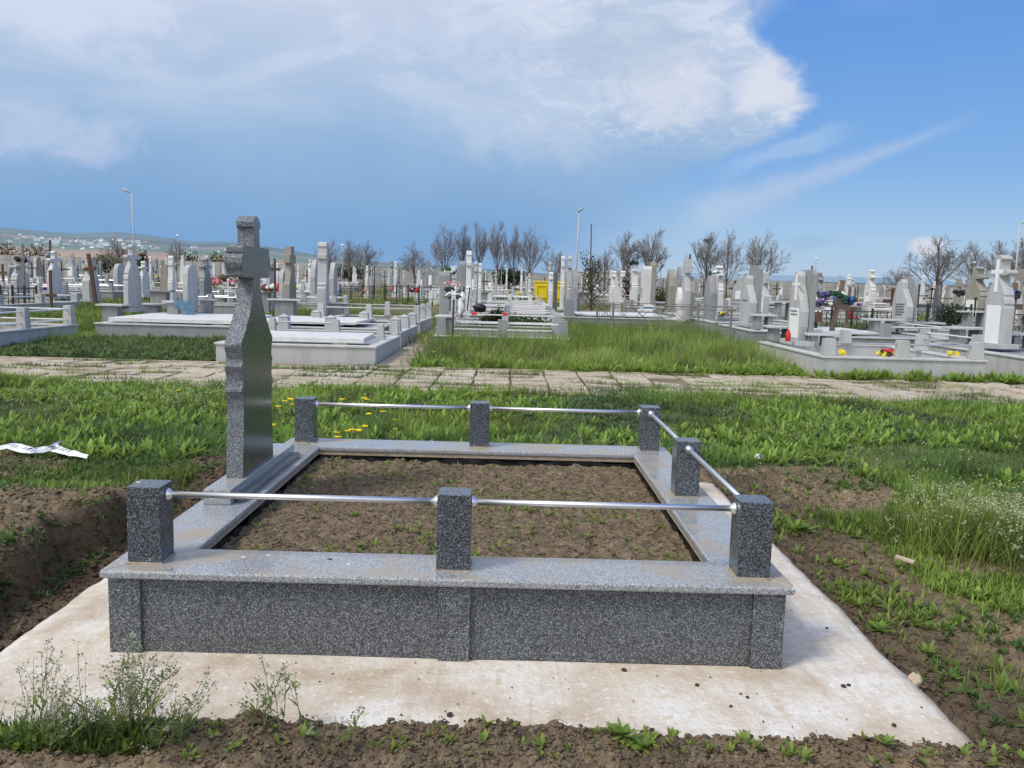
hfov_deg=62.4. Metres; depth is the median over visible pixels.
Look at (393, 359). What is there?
path
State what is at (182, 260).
headstone
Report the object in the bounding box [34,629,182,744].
weed
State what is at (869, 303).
grave surround
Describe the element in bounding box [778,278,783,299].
headstone
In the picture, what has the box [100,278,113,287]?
grave surround
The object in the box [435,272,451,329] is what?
headstone
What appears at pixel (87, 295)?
headstone
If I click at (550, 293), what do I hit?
headstone
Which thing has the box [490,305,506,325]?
shrub
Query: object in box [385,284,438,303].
iron fence
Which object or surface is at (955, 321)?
iron fence
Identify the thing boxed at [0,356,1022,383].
path kerb
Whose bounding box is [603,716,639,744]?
weed
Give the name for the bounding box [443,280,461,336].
wreath stand
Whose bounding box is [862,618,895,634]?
weed
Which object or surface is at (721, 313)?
flower bunch
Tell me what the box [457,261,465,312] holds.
headstone
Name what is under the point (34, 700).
weed
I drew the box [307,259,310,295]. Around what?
headstone
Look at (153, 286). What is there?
grave surround
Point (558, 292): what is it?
rubbish bin
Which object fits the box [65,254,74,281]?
headstone
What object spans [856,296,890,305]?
grave surround
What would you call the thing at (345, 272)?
bush
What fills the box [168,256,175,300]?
headstone
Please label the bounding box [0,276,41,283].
grave surround
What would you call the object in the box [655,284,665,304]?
shrub
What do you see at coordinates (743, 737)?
weed
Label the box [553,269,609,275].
shed
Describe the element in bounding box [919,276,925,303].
headstone
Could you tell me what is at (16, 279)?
headstone
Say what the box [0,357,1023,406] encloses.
path
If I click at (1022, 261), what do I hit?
bare tree
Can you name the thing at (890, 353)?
flower bunch
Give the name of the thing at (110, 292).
grave surround
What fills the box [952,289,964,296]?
flower bunch
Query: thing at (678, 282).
headstone
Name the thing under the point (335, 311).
stone table
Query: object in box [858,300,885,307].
grave surround
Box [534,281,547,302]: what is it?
rubbish bin
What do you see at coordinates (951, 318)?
bush
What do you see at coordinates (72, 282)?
grave surround
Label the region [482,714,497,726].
weed
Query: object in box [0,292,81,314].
grave surround
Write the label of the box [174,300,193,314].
cloth
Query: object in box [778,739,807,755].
weed
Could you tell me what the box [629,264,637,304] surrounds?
headstone
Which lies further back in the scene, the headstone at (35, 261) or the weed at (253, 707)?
the headstone at (35, 261)
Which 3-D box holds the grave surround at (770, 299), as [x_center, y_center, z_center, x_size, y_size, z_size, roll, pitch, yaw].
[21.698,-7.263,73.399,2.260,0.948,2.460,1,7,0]
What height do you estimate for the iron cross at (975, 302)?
0.623 m
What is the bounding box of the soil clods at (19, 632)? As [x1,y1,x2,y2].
[0,449,225,651]
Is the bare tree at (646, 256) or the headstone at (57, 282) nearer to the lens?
the headstone at (57, 282)
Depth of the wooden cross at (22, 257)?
30.69 m
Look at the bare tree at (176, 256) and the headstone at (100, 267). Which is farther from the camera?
the bare tree at (176, 256)
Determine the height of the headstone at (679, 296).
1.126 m
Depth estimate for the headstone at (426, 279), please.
59.91 m
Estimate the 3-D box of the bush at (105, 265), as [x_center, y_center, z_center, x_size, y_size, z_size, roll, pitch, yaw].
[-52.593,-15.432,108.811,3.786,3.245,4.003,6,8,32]
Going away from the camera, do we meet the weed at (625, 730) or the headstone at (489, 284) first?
the weed at (625, 730)
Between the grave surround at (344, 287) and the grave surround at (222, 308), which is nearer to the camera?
the grave surround at (222, 308)
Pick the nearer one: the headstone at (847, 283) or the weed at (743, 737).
the weed at (743, 737)
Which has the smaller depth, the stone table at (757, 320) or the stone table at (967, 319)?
the stone table at (757, 320)
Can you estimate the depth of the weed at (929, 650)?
3.60 m
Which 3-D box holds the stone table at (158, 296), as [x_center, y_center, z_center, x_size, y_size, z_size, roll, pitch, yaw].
[-12.493,-2.880,30.041,0.900,0.905,0.500,1,7,0]
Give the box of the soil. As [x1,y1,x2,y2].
[217,457,695,561]
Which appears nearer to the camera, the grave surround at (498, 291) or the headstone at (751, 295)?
the headstone at (751, 295)
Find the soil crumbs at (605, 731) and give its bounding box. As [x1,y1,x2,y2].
[5,469,1023,761]
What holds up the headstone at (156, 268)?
on the ground at (86, 529)
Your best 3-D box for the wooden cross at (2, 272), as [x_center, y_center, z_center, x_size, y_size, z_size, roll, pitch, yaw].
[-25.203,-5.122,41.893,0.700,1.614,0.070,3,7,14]
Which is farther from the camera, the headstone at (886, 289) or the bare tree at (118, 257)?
the bare tree at (118, 257)
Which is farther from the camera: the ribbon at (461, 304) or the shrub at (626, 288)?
the shrub at (626, 288)
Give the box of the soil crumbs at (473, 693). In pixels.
[12,651,922,738]
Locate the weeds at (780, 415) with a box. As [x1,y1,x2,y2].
[0,333,1023,767]
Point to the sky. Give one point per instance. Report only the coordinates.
(856, 133)
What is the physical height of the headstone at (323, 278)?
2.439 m
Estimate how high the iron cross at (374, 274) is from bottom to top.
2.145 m
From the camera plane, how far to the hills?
2062.96 m
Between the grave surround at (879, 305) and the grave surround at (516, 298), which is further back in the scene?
the grave surround at (879, 305)
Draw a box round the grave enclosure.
[100,396,794,668]
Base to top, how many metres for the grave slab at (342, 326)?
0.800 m
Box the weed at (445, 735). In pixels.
[439,731,455,742]
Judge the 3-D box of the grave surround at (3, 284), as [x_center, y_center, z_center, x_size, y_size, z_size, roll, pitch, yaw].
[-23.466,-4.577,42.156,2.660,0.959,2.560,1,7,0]
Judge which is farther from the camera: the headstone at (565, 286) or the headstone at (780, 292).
the headstone at (780, 292)
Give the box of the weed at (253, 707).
[236,677,272,731]
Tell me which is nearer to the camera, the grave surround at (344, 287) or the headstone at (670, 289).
the headstone at (670, 289)
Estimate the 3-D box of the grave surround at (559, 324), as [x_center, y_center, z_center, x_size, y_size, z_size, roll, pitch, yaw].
[-0.217,-1.067,19.812,2.950,1.000,3.050,1,7,0]
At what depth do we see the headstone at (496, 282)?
56.06 m
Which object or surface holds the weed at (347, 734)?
on the ground at (86, 529)
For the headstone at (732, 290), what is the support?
on the ground at (86, 529)
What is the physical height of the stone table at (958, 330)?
0.385 m
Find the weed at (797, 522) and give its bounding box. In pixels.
[778,519,820,535]
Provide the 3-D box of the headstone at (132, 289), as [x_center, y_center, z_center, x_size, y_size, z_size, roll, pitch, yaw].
[-9.625,-2.686,21.445,0.320,1.688,1.020,1,7,0]
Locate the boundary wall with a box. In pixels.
[0,255,987,300]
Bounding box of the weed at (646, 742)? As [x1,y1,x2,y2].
[624,730,660,753]
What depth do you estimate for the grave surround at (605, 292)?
63.64 m
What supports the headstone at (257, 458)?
on the grave enclosure
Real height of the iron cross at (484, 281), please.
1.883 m
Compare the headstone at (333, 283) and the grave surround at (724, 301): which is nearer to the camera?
the headstone at (333, 283)
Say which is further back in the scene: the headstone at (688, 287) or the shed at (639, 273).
the shed at (639, 273)
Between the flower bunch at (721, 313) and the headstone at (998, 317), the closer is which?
the headstone at (998, 317)
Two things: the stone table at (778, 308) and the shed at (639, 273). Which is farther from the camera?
the shed at (639, 273)
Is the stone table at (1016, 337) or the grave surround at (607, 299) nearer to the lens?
the stone table at (1016, 337)
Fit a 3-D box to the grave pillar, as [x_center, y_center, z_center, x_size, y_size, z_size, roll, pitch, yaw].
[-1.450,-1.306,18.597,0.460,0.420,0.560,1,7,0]
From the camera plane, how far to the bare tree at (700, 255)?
98.84 m
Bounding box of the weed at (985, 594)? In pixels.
[961,586,996,604]
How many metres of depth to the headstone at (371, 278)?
103.82 m
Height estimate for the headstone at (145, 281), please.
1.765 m
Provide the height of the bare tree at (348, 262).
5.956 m
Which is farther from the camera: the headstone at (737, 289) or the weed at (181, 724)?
the headstone at (737, 289)
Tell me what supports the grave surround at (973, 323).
on the ground at (86, 529)
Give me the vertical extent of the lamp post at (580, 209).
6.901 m
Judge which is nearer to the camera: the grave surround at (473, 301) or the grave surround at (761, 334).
the grave surround at (761, 334)
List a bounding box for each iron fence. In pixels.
[0,285,37,303]
[339,284,384,299]
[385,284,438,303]
[819,308,891,329]
[917,303,972,326]
[1014,314,1023,331]
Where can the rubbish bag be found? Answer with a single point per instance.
(480, 307)
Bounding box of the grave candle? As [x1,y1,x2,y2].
[785,329,790,340]
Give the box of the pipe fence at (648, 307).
[596,301,732,338]
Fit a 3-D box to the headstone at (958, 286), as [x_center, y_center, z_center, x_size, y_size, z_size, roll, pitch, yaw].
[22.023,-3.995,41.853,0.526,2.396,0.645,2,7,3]
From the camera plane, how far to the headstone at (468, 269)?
25.64 m
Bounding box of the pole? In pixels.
[590,224,591,267]
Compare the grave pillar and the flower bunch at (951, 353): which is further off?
the grave pillar
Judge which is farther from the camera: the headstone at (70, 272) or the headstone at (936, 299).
the headstone at (70, 272)
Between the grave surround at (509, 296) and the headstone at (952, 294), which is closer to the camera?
the grave surround at (509, 296)
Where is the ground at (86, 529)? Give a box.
[0,271,1023,767]
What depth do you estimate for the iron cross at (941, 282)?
37.75 m
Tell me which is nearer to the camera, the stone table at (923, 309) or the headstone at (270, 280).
the headstone at (270, 280)
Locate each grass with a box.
[0,280,1023,758]
[0,694,203,767]
[852,481,1023,573]
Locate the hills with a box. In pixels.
[0,227,547,278]
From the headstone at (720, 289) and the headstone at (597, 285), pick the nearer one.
the headstone at (720, 289)
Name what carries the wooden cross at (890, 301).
on the ground at (86, 529)
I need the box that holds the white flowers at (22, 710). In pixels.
[0,683,149,726]
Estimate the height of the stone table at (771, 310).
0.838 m
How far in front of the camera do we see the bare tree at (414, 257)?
102.94 m
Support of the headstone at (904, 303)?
on the grave surround at (885, 334)
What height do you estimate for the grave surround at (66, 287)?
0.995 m
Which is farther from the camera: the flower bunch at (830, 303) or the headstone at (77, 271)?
the headstone at (77, 271)
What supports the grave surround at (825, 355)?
on the ground at (86, 529)
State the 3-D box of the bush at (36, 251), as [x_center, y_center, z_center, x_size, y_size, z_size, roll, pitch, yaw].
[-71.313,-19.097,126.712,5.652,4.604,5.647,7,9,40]
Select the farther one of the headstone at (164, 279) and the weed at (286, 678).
the headstone at (164, 279)
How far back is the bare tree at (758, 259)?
94.76 m
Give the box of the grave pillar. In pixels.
[435,314,456,334]
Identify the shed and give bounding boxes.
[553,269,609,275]
[616,270,640,276]
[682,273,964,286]
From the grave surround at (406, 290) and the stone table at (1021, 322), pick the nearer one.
the stone table at (1021, 322)
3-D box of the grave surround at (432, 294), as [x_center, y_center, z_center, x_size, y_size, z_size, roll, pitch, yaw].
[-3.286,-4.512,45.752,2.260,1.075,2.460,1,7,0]
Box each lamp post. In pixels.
[123,188,135,252]
[176,234,178,279]
[575,207,583,268]
[1015,220,1023,269]
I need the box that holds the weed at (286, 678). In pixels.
[250,651,301,730]
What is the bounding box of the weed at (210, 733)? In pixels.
[198,727,223,744]
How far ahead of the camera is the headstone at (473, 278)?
52.55 m
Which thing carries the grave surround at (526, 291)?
on the ground at (86, 529)
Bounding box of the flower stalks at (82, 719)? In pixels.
[0,694,150,739]
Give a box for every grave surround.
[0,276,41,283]
[0,278,34,288]
[0,282,79,294]
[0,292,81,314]
[0,305,78,347]
[7,283,81,300]
[39,276,82,285]
[63,282,123,299]
[67,273,107,279]
[68,281,113,289]
[75,274,113,282]
[94,312,271,338]
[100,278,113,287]
[151,281,182,292]
[176,289,236,302]
[177,292,235,313]
[214,284,261,294]
[214,318,401,364]
[262,283,308,295]
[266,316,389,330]
[276,289,337,301]
[276,294,347,310]
[277,309,418,348]
[298,283,338,294]
[318,300,433,334]
[338,281,358,286]
[338,283,359,291]
[397,285,431,294]
[403,287,438,297]
[428,290,472,305]
[434,316,568,343]
[449,309,561,329]
[456,305,554,321]
[464,301,548,315]
[471,299,544,309]
[482,286,499,293]
[482,288,514,298]
[486,293,532,306]
[492,293,540,306]
[511,286,534,295]
[558,298,677,326]
[571,290,606,298]
[589,293,629,304]
[623,299,664,313]
[664,312,763,326]
[689,318,787,332]
[694,299,739,311]
[694,302,739,313]
[718,324,877,345]
[750,321,965,347]
[759,329,987,379]
[769,295,778,300]
[769,296,789,301]
[769,305,845,325]
[855,301,889,314]
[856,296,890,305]
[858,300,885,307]
[861,306,918,322]
[899,329,1021,343]
[920,329,1023,376]
[929,309,975,326]
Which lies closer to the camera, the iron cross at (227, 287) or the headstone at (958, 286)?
the iron cross at (227, 287)
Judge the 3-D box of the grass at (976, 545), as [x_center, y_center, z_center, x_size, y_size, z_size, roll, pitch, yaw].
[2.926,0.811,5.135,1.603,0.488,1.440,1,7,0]
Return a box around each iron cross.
[38,260,44,283]
[217,279,237,292]
[369,266,380,294]
[477,272,490,290]
[917,285,927,307]
[923,288,934,317]
[928,281,952,299]
[964,297,984,316]
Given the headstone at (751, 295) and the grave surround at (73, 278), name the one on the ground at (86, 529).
the grave surround at (73, 278)
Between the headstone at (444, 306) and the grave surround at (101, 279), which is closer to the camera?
the headstone at (444, 306)
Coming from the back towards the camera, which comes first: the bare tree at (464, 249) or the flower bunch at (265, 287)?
the bare tree at (464, 249)
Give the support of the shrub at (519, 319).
on the ground at (86, 529)
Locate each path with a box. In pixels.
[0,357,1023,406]
[377,328,434,365]
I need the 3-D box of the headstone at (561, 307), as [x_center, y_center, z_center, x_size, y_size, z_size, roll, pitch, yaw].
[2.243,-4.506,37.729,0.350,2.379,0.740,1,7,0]
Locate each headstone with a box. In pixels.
[5,262,13,295]
[7,260,33,299]
[26,252,30,276]
[33,258,36,280]
[35,257,43,282]
[44,248,50,283]
[45,251,66,298]
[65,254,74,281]
[69,253,75,279]
[75,262,80,280]
[80,259,103,301]
[99,261,103,277]
[113,264,124,290]
[122,244,147,311]
[138,261,149,296]
[149,256,152,289]
[154,258,159,280]
[159,260,162,279]
[160,264,167,289]
[167,263,179,295]
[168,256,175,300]
[178,255,184,286]
[179,265,203,313]
[199,258,215,301]
[203,216,299,504]
[205,255,210,274]
[213,265,215,278]
[266,263,273,309]
[276,263,278,283]
[279,246,295,298]
[297,266,299,286]
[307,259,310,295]
[310,260,317,301]
[317,242,328,316]
[329,262,337,301]
[351,266,355,285]
[354,267,356,284]
[364,266,370,297]
[370,268,373,284]
[375,265,381,287]
[386,268,389,285]
[388,260,394,293]
[392,261,398,297]
[398,268,400,289]
[413,270,422,302]
[416,263,423,298]
[425,261,432,285]
[425,268,428,291]
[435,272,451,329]
[451,266,457,319]
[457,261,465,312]
[465,251,471,317]
[472,261,478,289]
[473,262,477,303]
[478,263,481,302]
[487,272,492,288]
[495,271,496,298]
[504,268,508,293]
[518,267,523,298]
[526,273,531,295]
[547,262,550,303]
[548,272,552,306]
[552,269,558,312]
[557,256,564,309]
[564,271,566,297]
[566,256,571,298]
[571,269,577,315]
[592,270,600,297]
[608,271,616,301]
[611,277,620,311]
[619,271,625,302]
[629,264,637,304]
[637,262,656,311]
[662,269,675,311]
[671,267,681,311]
[674,287,685,320]
[682,259,694,320]
[697,271,702,297]
[699,274,718,320]
[715,266,724,311]
[730,280,736,299]
[732,273,742,299]
[734,265,762,326]
[761,273,769,316]
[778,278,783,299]
[780,270,816,346]
[816,272,822,300]
[837,275,841,289]
[845,277,850,321]
[851,278,854,305]
[863,269,876,307]
[876,288,878,299]
[878,286,883,300]
[884,283,888,297]
[892,277,917,330]
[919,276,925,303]
[928,285,940,325]
[932,281,935,301]
[941,285,945,302]
[943,284,949,309]
[948,279,962,317]
[950,288,953,303]
[963,279,969,304]
[964,266,989,319]
[982,255,1018,348]
[1014,269,1023,322]
[1014,281,1022,331]
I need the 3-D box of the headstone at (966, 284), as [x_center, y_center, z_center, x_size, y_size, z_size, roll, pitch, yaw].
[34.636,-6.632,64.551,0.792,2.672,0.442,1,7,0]
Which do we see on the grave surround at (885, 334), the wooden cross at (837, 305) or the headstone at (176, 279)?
the wooden cross at (837, 305)
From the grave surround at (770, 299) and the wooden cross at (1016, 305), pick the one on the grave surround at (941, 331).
the wooden cross at (1016, 305)
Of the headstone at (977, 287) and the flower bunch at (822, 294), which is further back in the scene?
the headstone at (977, 287)
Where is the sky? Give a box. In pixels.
[0,0,1023,286]
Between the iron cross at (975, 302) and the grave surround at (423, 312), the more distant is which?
the iron cross at (975, 302)
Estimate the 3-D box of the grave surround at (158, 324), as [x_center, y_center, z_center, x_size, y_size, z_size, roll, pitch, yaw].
[-7.831,-1.294,20.852,3.200,0.800,3.550,1,7,0]
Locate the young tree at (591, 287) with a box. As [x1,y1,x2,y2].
[569,250,610,310]
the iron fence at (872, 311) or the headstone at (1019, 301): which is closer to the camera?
the iron fence at (872, 311)
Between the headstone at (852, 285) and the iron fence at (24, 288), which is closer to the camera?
the iron fence at (24, 288)
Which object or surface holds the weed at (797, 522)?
on the ground at (86, 529)
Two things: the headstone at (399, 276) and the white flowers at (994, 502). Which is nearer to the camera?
the white flowers at (994, 502)
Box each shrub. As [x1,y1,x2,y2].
[468,311,551,326]
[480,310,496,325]
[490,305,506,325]
[620,272,630,300]
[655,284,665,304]
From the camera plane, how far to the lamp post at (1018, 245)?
59.20 m
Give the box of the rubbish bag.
[472,303,485,312]
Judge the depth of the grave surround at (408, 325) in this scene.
18.50 m
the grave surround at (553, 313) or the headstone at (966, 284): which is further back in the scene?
the headstone at (966, 284)
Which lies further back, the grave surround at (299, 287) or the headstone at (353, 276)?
the headstone at (353, 276)
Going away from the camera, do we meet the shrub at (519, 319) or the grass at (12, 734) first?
the grass at (12, 734)
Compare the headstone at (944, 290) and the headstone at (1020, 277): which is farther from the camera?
the headstone at (944, 290)
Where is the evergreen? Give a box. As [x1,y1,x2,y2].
[136,246,148,273]
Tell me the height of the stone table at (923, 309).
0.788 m
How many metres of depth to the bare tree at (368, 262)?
98.74 m
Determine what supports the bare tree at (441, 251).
on the ground at (86, 529)
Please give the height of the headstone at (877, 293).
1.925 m
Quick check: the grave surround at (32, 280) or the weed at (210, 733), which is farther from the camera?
the grave surround at (32, 280)
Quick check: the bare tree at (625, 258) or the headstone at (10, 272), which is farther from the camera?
the bare tree at (625, 258)
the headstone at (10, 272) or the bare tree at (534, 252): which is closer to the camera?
the headstone at (10, 272)
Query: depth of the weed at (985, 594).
4.21 m
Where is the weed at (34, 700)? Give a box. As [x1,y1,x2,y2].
[12,638,98,754]
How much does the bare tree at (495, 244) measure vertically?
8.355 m
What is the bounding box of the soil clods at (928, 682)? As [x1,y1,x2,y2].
[700,462,1023,760]
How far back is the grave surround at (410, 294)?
55.42 m
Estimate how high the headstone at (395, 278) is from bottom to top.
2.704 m
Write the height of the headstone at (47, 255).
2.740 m
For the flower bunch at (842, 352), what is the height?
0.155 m
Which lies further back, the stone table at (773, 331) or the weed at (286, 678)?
the stone table at (773, 331)
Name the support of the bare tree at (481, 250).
on the ground at (86, 529)
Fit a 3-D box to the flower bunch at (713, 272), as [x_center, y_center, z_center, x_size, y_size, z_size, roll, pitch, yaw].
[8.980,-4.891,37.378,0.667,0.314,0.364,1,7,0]
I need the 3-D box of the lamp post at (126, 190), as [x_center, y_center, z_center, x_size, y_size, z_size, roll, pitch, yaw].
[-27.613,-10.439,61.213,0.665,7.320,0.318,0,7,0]
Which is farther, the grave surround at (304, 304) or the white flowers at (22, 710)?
the grave surround at (304, 304)
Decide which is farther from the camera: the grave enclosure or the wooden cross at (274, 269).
the wooden cross at (274, 269)
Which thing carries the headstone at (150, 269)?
on the ground at (86, 529)
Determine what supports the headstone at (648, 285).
on the ground at (86, 529)
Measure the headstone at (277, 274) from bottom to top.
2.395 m
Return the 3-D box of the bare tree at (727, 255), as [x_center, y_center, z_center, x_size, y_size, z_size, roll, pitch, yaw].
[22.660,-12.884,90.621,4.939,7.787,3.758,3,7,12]
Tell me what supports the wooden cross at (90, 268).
on the ground at (86, 529)
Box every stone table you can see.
[95,303,130,321]
[142,303,166,313]
[144,290,174,311]
[162,300,180,313]
[198,299,217,313]
[261,291,273,312]
[267,298,304,316]
[328,302,349,315]
[477,291,491,303]
[578,292,589,304]
[749,314,777,328]
[763,325,787,340]
[769,303,784,313]
[770,301,789,320]
[804,332,839,346]
[849,306,865,322]
[862,318,903,331]
[911,321,945,332]
[918,303,931,316]
[941,326,982,343]
[956,311,984,326]
[1011,332,1023,348]
[1016,315,1023,331]
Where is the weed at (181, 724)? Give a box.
[120,667,218,752]
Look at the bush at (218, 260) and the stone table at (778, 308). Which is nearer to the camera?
the stone table at (778, 308)
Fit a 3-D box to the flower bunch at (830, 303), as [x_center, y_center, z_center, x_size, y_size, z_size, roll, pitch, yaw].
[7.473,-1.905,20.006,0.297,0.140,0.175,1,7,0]
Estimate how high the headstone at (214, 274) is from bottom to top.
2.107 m
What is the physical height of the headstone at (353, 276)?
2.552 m
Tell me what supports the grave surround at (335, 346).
on the ground at (86, 529)
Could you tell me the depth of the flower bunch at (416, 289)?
44.19 m
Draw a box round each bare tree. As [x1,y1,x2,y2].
[94,238,127,267]
[167,238,185,270]
[313,238,351,272]
[340,239,363,283]
[340,240,386,275]
[398,241,437,286]
[430,223,463,269]
[454,222,472,263]
[469,222,490,272]
[486,222,510,275]
[503,225,525,289]
[511,224,550,275]
[540,248,567,277]
[584,249,621,289]
[609,231,642,276]
[633,229,669,274]
[685,230,724,289]
[705,228,746,297]
[744,230,791,274]
[880,268,909,284]
[897,233,976,287]
[944,240,1006,285]
[979,240,1022,280]
[1007,237,1023,277]
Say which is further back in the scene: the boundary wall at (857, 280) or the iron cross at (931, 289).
the boundary wall at (857, 280)
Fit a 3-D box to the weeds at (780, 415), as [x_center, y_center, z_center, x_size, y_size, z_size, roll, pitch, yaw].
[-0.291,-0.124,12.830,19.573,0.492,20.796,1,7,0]
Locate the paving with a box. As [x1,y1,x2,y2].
[0,482,972,747]
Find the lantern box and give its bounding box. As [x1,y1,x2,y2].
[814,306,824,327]
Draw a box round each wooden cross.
[0,264,6,281]
[19,244,25,284]
[27,262,35,277]
[45,270,56,313]
[84,253,97,305]
[270,259,280,315]
[303,270,307,284]
[826,280,850,330]
[839,286,856,327]
[883,288,894,306]
[1012,282,1022,331]
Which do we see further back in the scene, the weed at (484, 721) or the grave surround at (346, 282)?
the grave surround at (346, 282)
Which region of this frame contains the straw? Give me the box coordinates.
[160,509,994,759]
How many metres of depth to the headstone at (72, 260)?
73.17 m
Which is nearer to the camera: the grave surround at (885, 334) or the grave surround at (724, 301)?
the grave surround at (885, 334)
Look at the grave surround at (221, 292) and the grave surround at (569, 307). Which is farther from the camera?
the grave surround at (221, 292)
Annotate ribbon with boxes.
[0,441,88,458]
[458,292,464,312]
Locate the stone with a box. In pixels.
[908,672,922,684]
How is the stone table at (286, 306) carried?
on the ground at (86, 529)
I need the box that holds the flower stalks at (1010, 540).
[0,374,1023,578]
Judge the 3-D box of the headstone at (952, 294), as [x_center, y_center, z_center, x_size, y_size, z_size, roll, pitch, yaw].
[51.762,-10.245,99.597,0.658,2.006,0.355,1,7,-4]
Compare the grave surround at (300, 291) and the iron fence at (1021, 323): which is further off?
the grave surround at (300, 291)
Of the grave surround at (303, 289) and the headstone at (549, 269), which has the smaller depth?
the headstone at (549, 269)
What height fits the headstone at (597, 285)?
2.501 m
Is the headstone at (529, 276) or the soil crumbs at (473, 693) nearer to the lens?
the soil crumbs at (473, 693)
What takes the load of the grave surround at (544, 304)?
on the ground at (86, 529)
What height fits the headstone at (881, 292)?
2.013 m
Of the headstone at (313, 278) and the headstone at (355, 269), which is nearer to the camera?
the headstone at (313, 278)
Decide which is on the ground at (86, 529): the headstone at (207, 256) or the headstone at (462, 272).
the headstone at (207, 256)
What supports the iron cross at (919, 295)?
on the ground at (86, 529)
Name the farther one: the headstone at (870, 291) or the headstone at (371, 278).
the headstone at (371, 278)
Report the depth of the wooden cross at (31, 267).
64.53 m
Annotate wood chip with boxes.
[895,555,914,563]
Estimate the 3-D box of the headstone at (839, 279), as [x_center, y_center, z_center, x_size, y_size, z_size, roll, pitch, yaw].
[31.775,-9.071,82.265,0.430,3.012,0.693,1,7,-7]
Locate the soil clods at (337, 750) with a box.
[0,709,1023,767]
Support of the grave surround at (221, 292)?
on the ground at (86, 529)
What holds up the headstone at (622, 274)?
on the ground at (86, 529)
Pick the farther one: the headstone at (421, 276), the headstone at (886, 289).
the headstone at (886, 289)
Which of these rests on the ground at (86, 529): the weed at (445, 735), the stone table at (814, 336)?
the weed at (445, 735)
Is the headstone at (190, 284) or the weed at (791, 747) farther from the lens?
the headstone at (190, 284)
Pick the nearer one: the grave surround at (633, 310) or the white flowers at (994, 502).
the white flowers at (994, 502)
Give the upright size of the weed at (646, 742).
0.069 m
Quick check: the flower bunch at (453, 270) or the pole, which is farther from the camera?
the pole
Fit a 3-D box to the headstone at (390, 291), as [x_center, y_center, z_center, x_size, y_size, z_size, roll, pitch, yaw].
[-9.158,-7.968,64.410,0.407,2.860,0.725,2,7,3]
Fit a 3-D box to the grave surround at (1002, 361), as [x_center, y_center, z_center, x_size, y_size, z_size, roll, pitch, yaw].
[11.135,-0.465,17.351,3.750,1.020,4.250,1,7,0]
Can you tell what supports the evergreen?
on the ground at (86, 529)
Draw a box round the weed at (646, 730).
[637,724,657,738]
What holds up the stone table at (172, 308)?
on the grave surround at (158, 324)
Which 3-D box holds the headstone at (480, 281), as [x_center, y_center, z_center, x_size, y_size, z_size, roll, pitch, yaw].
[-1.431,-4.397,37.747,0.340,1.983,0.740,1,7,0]
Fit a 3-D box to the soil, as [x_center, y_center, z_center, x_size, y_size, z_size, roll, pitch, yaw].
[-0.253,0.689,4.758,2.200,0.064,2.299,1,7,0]
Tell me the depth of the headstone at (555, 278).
33.50 m
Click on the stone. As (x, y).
(914, 678)
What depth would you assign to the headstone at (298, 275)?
64.40 m
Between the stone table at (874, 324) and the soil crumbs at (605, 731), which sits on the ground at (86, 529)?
the soil crumbs at (605, 731)
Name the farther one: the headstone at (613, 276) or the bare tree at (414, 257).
the bare tree at (414, 257)
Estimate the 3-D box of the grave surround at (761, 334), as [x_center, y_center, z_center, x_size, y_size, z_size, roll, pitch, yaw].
[7.767,-1.181,23.464,3.300,0.720,3.550,1,7,0]
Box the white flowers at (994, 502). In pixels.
[4,368,1023,558]
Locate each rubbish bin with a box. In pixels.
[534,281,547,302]
[552,281,565,302]
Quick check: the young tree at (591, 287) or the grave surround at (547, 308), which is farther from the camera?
the young tree at (591, 287)
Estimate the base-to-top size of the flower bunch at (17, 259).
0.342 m
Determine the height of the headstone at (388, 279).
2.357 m
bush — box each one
[0,242,17,254]
[17,244,59,255]
[93,253,119,273]
[177,250,201,260]
[207,251,225,261]
[337,264,370,281]
[491,266,527,288]
[934,302,967,325]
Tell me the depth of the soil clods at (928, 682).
4.30 m
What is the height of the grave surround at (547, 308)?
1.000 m
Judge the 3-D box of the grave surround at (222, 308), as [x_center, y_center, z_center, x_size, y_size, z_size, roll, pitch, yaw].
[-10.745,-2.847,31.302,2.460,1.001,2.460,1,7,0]
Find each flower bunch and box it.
[14,256,27,262]
[211,274,228,285]
[220,278,237,286]
[261,283,278,291]
[408,287,419,292]
[441,267,456,273]
[629,260,638,264]
[708,270,722,276]
[718,311,728,316]
[815,299,826,306]
[816,290,830,298]
[821,301,833,305]
[828,290,844,298]
[833,295,857,304]
[838,349,845,355]
[876,348,893,356]
[947,350,960,355]
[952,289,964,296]
[1013,289,1020,299]
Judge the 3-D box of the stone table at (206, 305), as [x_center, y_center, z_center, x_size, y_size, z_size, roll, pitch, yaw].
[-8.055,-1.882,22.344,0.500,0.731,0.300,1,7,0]
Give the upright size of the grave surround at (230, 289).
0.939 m
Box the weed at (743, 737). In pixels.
[733,729,755,752]
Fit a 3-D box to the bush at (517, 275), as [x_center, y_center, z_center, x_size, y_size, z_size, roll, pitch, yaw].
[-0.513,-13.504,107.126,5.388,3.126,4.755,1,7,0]
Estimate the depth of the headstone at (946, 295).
60.39 m
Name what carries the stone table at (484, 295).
on the ground at (86, 529)
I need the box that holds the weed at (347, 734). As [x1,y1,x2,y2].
[305,705,364,755]
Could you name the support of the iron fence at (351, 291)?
on the ground at (86, 529)
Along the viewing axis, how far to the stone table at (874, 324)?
22.58 m
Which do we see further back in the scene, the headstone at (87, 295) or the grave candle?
the headstone at (87, 295)
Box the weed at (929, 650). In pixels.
[912,640,944,660]
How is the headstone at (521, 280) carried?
on the ground at (86, 529)

